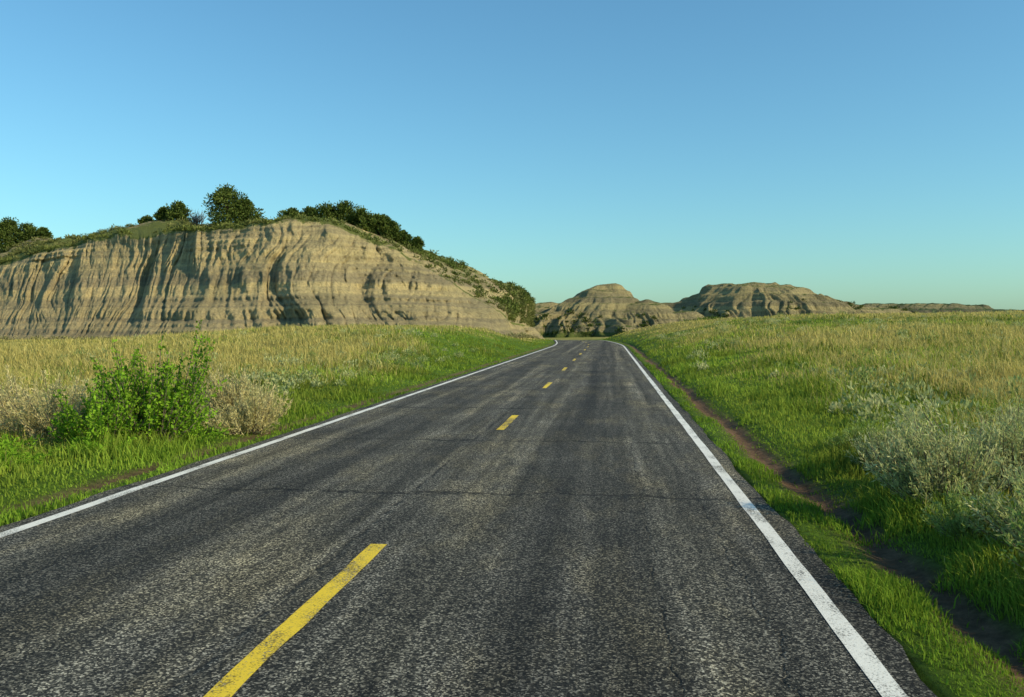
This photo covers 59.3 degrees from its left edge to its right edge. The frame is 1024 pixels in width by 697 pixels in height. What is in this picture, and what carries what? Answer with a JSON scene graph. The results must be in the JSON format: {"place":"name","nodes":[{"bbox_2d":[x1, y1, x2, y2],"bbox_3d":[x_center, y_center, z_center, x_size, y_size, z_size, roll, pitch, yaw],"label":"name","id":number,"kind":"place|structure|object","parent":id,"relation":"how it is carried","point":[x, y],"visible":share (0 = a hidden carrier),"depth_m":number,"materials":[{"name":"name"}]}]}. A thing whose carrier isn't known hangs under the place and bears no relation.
{"place":"outdoors","nodes":[
{"label":"outdoors","id":0,"kind":"place"},
{"bbox_2d":[0,375,37,412],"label":"sagebrush","id":1,"kind":"object","parent":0,"point":[7,387],"visible":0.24,"depth_m":15.65,"materials":[{"name":"plant"}]},
{"bbox_2d":[0,216,543,339],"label":"badlands bluff","id":2,"kind":"structure","parent":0,"point":[143,278],"depth_m":126.15,"materials":[{"name":"stone"}]},
{"bbox_2d":[0,216,26,252],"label":"juniper tree","id":3,"kind":"object","parent":2,"relation":"on","point":[8,227],"visible":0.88,"depth_m":169.50,"materials":[{"name":"green plant"}]},
{"bbox_2d":[13,222,37,240],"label":"juniper tree","id":4,"kind":"object","parent":2,"relation":"on","point":[28,230],"visible":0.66,"depth_m":170.45,"materials":[{"name":"green plant"}]},
{"bbox_2d":[31,226,53,238],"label":"juniper tree","id":5,"kind":"object","parent":2,"relation":"on","point":[42,231],"visible":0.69,"depth_m":170.44,"materials":[{"name":"green plant"}]},
{"bbox_2d":[137,215,154,223],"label":"juniper tree","id":6,"kind":"object","parent":2,"relation":"on","point":[144,219],"visible":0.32,"depth_m":159.77,"materials":[{"name":"green plant"}]},
{"bbox_2d":[153,206,170,220],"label":"juniper tree","id":7,"kind":"object","parent":2,"relation":"on","point":[159,214],"visible":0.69,"depth_m":157.66,"materials":[{"name":"green plant"}]},
{"bbox_2d":[165,200,193,220],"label":"juniper tree","id":8,"kind":"object","parent":2,"relation":"on","point":[177,210],"visible":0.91,"depth_m":156.91,"materials":[{"name":"green plant"}]},
{"bbox_2d":[186,208,206,225],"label":"dead shrub","id":9,"kind":"object","parent":2,"relation":"on","point":[195,221],"visible":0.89,"depth_m":147.19,"materials":[{"name":"grey plant"}]},
{"bbox_2d":[201,183,251,224],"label":"juniper tree","id":10,"kind":"object","parent":2,"relation":"on","point":[225,199],"visible":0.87,"depth_m":141.55,"materials":[{"name":"green plant"}]},
{"bbox_2d":[228,196,264,223],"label":"juniper tree","id":11,"kind":"object","parent":2,"relation":"on","point":[257,215],"visible":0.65,"depth_m":143.03,"materials":[{"name":"green plant"}]},
{"bbox_2d":[0,213,515,320],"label":"rim brush","id":12,"kind":"object","parent":2,"relation":"on","point":[235,225],"visible":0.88,"depth_m":134.20,"materials":[{"name":"green plant"}]},
{"bbox_2d":[0,213,537,326],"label":"ridge shrubs","id":13,"kind":"object","parent":2,"relation":"on","point":[529,319],"visible":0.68,"depth_m":156.00,"materials":[{"name":"green plant"}]},
{"bbox_2d":[277,207,305,217],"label":"juniper tree","id":14,"kind":"object","parent":2,"relation":"on","point":[291,211],"visible":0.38,"depth_m":148.12,"materials":[{"name":"green plant"}]},
{"bbox_2d":[302,206,319,216],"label":"juniper tree","id":15,"kind":"object","parent":2,"relation":"on","point":[308,209],"visible":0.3,"depth_m":148.94,"materials":[{"name":"green plant"}]},
{"bbox_2d":[308,201,341,219],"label":"juniper tree","id":16,"kind":"object","parent":2,"relation":"on","point":[326,210],"visible":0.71,"depth_m":147.56,"materials":[{"name":"green plant"}]},
{"bbox_2d":[333,200,359,223],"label":"juniper tree","id":17,"kind":"object","parent":2,"relation":"on","point":[344,208],"visible":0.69,"depth_m":148.05,"materials":[{"name":"green plant"}]},
{"bbox_2d":[347,205,376,230],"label":"juniper tree","id":18,"kind":"object","parent":2,"relation":"on","point":[361,217],"visible":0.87,"depth_m":147.08,"materials":[{"name":"green plant"}]},
{"bbox_2d":[366,212,386,234],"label":"juniper tree","id":19,"kind":"object","parent":2,"relation":"on","point":[380,219],"visible":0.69,"depth_m":148.14,"materials":[{"name":"green plant"}]},
{"bbox_2d":[380,214,391,219],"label":"juniper tree","id":20,"kind":"object","parent":2,"relation":"on","point":[386,216],"visible":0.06,"depth_m":156.27,"materials":[{"name":"green plant"}]},
{"bbox_2d":[378,218,403,242],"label":"juniper tree","id":21,"kind":"object","parent":2,"relation":"on","point":[391,229],"visible":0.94,"depth_m":147.80,"materials":[{"name":"green plant"}]},
{"bbox_2d":[397,230,412,245],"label":"juniper tree","id":22,"kind":"object","parent":2,"relation":"on","point":[406,238],"visible":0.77,"depth_m":148.36,"materials":[{"name":"green plant"}]},
{"bbox_2d":[409,236,424,254],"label":"juniper tree","id":23,"kind":"object","parent":2,"relation":"on","point":[417,241],"visible":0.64,"depth_m":148.47,"materials":[{"name":"green plant"}]},
{"bbox_2d":[336,219,533,315],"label":"ridge junipers","id":24,"kind":"object","parent":2,"relation":"on","point":[512,305],"visible":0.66,"depth_m":153.53,"materials":[{"name":"green plant"}]},
{"bbox_2d":[0,340,936,696],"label":"road","id":25,"kind":"structure","parent":0,"point":[580,518],"depth_m":6.68,"materials":[{"name":"grey asphalt"}]},
{"bbox_2d":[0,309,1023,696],"bbox_3d":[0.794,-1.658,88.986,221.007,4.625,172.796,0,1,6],"label":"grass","id":26,"kind":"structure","parent":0,"point":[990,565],"depth_m":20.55,"materials":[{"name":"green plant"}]},
{"bbox_2d":[0,313,1023,696],"bbox_3d":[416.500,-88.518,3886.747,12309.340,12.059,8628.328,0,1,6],"label":"meadow ground","id":27,"kind":"structure","parent":0,"point":[996,635],"depth_m":10.27,"materials":[{"name":"green plant"}]},
{"bbox_2d":[0,434,43,452],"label":"leafy weed","id":28,"kind":"object","parent":27,"relation":"on","point":[14,440],"visible":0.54,"depth_m":12.21,"materials":[{"name":"green plant"}]},
{"bbox_2d":[0,438,52,470],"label":"leafy weed","id":29,"kind":"object","parent":27,"relation":"on","point":[13,451],"visible":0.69,"depth_m":11.11,"materials":[{"name":"green plant"}]},
{"bbox_2d":[0,365,90,434],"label":"sagebrush","id":30,"kind":"object","parent":27,"relation":"on","point":[16,387],"visible":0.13,"depth_m":14.77,"materials":[{"name":"beige plant"}]},
{"bbox_2d":[0,370,106,443],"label":"sagebrush","id":31,"kind":"object","parent":27,"relation":"on","point":[39,420],"visible":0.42,"depth_m":13.76,"materials":[{"name":"beige plant"}]},
{"bbox_2d":[52,428,136,458],"bbox_3d":[-5.732,1.343,12.341,1.041,0.456,1.274,-1,2,-31],"label":"leafy weed","id":32,"kind":"object","parent":27,"relation":"on","point":[88,442],"visible":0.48,"depth_m":12.15,"materials":[{"name":"green plant"}]},
{"bbox_2d":[46,350,160,443],"bbox_3d":[-5.911,0.762,13.163,1.958,1.490,1.730,1,2,35],"label":"green shrub","id":33,"kind":"object","parent":27,"relation":"on","point":[73,425],"visible":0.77,"depth_m":12.90,"materials":[{"name":"green plant"}]},
{"bbox_2d":[85,319,227,441],"bbox_3d":[-5.417,0.509,13.722,2.078,1.942,1.517,0,1,-19],"label":"green shrub","id":34,"kind":"object","parent":27,"relation":"on","point":[174,411],"visible":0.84,"depth_m":13.60,"materials":[{"name":"green plant"}]},
{"bbox_2d":[145,416,232,441],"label":"leafy weed","id":35,"kind":"object","parent":27,"relation":"on","point":[198,429],"visible":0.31,"depth_m":13.98,"materials":[{"name":"green plant"}]},
{"bbox_2d":[194,362,278,418],"bbox_3d":[-5.154,0.802,16.906,1.671,1.241,1.500,0,1,6],"label":"sagebrush","id":36,"kind":"object","parent":27,"relation":"on","point":[226,394],"visible":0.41,"depth_m":16.70,"materials":[{"name":"beige plant"}]},
{"bbox_2d":[202,375,293,435],"bbox_3d":[-4.515,0.988,15.412,1.316,1.048,2.146,0,1,6],"label":"sagebrush","id":37,"kind":"object","parent":27,"relation":"on","point":[257,413],"visible":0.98,"depth_m":15.28,"materials":[{"name":"beige plant"}]},
{"bbox_2d":[0,332,539,339],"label":"cliff foot brush","id":38,"kind":"object","parent":27,"relation":"on","point":[521,335],"visible":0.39,"depth_m":115.78,"materials":[{"name":"green plant"}]},
{"bbox_2d":[1,309,1023,442],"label":"sagebrush scatter","id":39,"kind":"object","parent":27,"relation":"on","point":[276,377],"visible":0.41,"depth_m":24.65,"materials":[{"name":"green plant"}]},
{"bbox_2d":[626,315,754,329],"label":"valley junipers","id":40,"kind":"object","parent":27,"relation":"on","point":[705,317],"visible":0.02,"depth_m":252.97,"materials":[{"name":"green plant"}]},
{"bbox_2d":[534,298,935,335],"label":"butte shrubs","id":41,"kind":"object","parent":27,"relation":"on","point":[644,322],"visible":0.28,"depth_m":355.26,"materials":[{"name":"green plant"}]},
{"bbox_2d":[822,418,898,448],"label":"sagebrush","id":42,"kind":"object","parent":27,"relation":"on","point":[852,432],"visible":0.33,"depth_m":12.35,"materials":[{"name":"green plant"}]},
{"bbox_2d":[843,403,938,471],"bbox_3d":[4.554,1.073,10.737,1.218,0.891,1.041,-1,2,-28],"label":"sagebrush","id":43,"kind":"object","parent":27,"relation":"on","point":[875,442],"visible":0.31,"depth_m":10.70,"materials":[{"name":"green plant"}]},
{"bbox_2d":[857,413,1020,509],"bbox_3d":[4.006,1.077,8.449,1.311,0.966,1.226,0,1,6],"label":"sagebrush","id":44,"kind":"object","parent":27,"relation":"on","point":[939,466],"visible":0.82,"depth_m":8.29,"materials":[{"name":"green plant"}]},
{"bbox_2d":[881,387,1023,495],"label":"sagebrush","id":45,"kind":"object","parent":27,"relation":"on","point":[1003,437],"visible":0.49,"depth_m":9.07,"materials":[{"name":"green plant"}]},
{"bbox_2d":[920,476,1014,544],"bbox_3d":[3.727,1.323,7.250,0.555,0.548,0.892,-1,2,-30],"label":"sagebrush","id":46,"kind":"object","parent":27,"relation":"on","point":[956,509],"visible":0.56,"depth_m":7.26,"materials":[{"name":"green plant"}]},
{"bbox_2d":[951,400,1023,443],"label":"sagebrush","id":47,"kind":"object","parent":27,"relation":"on","point":[984,420],"visible":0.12,"depth_m":11.28,"materials":[{"name":"green plant"}]},
{"bbox_2d":[958,453,1023,551],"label":"sagebrush","id":48,"kind":"object","parent":27,"relation":"on","point":[1005,518],"visible":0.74,"depth_m":6.73,"materials":[{"name":"green plant"}]},
{"bbox_2d":[981,396,1023,427],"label":"sagebrush","id":49,"kind":"object","parent":27,"relation":"on","point":[1012,415],"visible":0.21,"depth_m":13.23,"materials":[{"name":"green plant"}]},
{"bbox_2d":[996,490,1023,570],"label":"sagebrush","id":50,"kind":"object","parent":27,"relation":"on","point":[1014,559],"visible":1,"depth_m":6.11,"materials":[{"name":"green plant"}]},
{"bbox_2d":[0,0,1023,309],"label":"sky","id":51,"kind":"structure","parent":0,"point":[861,152],"materials":[{"name":"blue"}]},
{"bbox_2d":[533,283,707,337],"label":"butte","id":52,"kind":"object","parent":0,"point":[615,305],"visible":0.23,"depth_m":357.14,"materials":[{"name":"stone"}]},
{"bbox_2d":[662,282,910,318],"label":"butte","id":53,"kind":"object","parent":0,"point":[750,299],"visible":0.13,"depth_m":436.03,"materials":[{"name":"stone"}]},
{"bbox_2d":[862,303,1023,312],"bbox_3d":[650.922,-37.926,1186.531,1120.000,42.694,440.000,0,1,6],"label":"distant plateau","id":54,"kind":"structure","parent":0,"point":[928,307],"depth_m":1128.93,"materials":[{"name":"beige stone"}]}
]}

